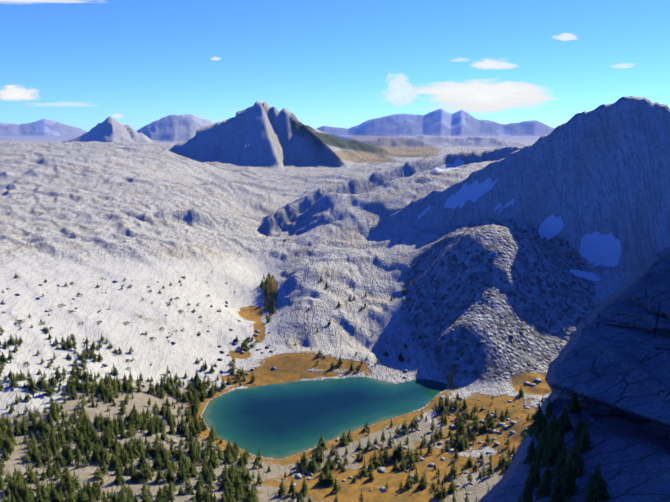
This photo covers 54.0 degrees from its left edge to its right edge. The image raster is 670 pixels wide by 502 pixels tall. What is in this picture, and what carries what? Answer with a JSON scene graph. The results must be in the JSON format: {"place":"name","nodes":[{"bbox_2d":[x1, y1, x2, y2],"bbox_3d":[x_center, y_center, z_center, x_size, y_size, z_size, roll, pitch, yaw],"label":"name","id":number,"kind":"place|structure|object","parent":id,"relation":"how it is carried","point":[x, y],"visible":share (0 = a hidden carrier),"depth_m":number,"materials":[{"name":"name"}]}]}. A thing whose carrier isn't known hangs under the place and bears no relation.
{"place":"outdoors","nodes":[
{"label":"outdoors","id":0,"kind":"place"},
{"bbox_2d":[0,85,38,101],"bbox_3d":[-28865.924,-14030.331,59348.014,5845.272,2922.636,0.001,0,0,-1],"label":"cloud","id":1,"kind":"structure","parent":0,"point":[12,92],"depth_m":59350.68,"materials":[{"name":"white"}]},
{"bbox_2d":[0,0,84,3],"bbox_3d":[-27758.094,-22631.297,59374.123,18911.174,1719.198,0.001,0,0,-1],"label":"cloud","id":2,"kind":"structure","parent":0,"point":[49,1],"depth_m":59411.12,"materials":[{"name":"white"}]},
{"bbox_2d":[112,114,122,117],"bbox_3d":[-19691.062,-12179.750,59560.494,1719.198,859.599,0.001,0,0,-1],"label":"cloud","id":3,"kind":"structure","parent":0,"point":[117,116],"depth_m":59560.20,"materials":[{"name":"white"}]},
{"bbox_2d":[202,377,447,458],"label":"lake water","id":4,"kind":"structure","parent":0,"point":[283,420],"depth_m":707.22,"materials":[{"name":"teal liquid"}]},
{"bbox_2d":[0,96,669,501],"bbox_3d":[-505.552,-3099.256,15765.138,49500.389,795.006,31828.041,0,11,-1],"label":"mountain terrain","id":5,"kind":"structure","parent":0,"point":[540,240],"depth_m":1010.93,"materials":[{"name":"stone"}]},
{"bbox_2d":[0,270,543,501],"bbox_3d":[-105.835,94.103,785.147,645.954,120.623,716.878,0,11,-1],"label":"conifer forest","id":6,"kind":"object","parent":5,"relation":"on","point":[87,435],"visible":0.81,"depth_m":574.66,"materials":[{"name":"green plant"}]},
{"bbox_2d":[0,280,546,499],"bbox_3d":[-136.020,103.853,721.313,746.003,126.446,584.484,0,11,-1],"label":"boulders","id":7,"kind":"object","parent":5,"relation":"on","point":[382,469],"visible":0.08,"depth_m":656.81,"materials":[{"name":"grey stone"}]},
{"bbox_2d":[478,246,669,501],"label":"buttress rock","id":8,"kind":"object","parent":5,"relation":"on","point":[609,365],"visible":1,"depth_m":36.73,"materials":[{"name":"stone"}]},
{"bbox_2d":[518,392,610,501],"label":"trees","id":9,"kind":"object","parent":8,"relation":"on","point":[569,467],"depth_m":30.64,"materials":[{"name":"green plant"}]},
{"bbox_2d":[0,0,669,131],"label":"sky","id":10,"kind":"structure","parent":0,"point":[329,63],"materials":[{"name":"blue"}]},
{"bbox_2d":[383,74,416,106],"bbox_3d":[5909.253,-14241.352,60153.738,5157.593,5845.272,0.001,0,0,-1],"label":"cloud","id":11,"kind":"structure","parent":0,"point":[394,90],"depth_m":60153.57,"materials":[{"name":"white"}]},
{"bbox_2d":[451,58,468,61],"bbox_3d":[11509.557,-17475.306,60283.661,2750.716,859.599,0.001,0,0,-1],"label":"cloud","id":12,"kind":"structure","parent":0,"point":[459,59],"depth_m":60283.63,"materials":[{"name":"white"}]},
{"bbox_2d":[410,80,554,112],"bbox_3d":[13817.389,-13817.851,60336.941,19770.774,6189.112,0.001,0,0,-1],"label":"cloud","id":13,"kind":"structure","parent":0,"point":[478,96],"depth_m":60334.72,"materials":[{"name":"white"}]},
{"bbox_2d":[471,59,517,68],"bbox_3d":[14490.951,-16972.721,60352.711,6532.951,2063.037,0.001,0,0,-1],"label":"cloud","id":14,"kind":"structure","parent":0,"point":[489,64],"depth_m":60351.98,"materials":[{"name":"white"}]},
{"bbox_2d":[553,33,577,40],"bbox_3d":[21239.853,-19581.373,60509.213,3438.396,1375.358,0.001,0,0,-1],"label":"cloud","id":15,"kind":"structure","parent":0,"point":[565,37],"depth_m":60508.65,"materials":[{"name":"white"}]},
{"bbox_2d":[611,63,633,67],"bbox_3d":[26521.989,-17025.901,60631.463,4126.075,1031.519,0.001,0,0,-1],"label":"cloud","id":16,"kind":"structure","parent":0,"point":[621,65],"depth_m":60631.30,"materials":[{"name":"white"}]}
]}

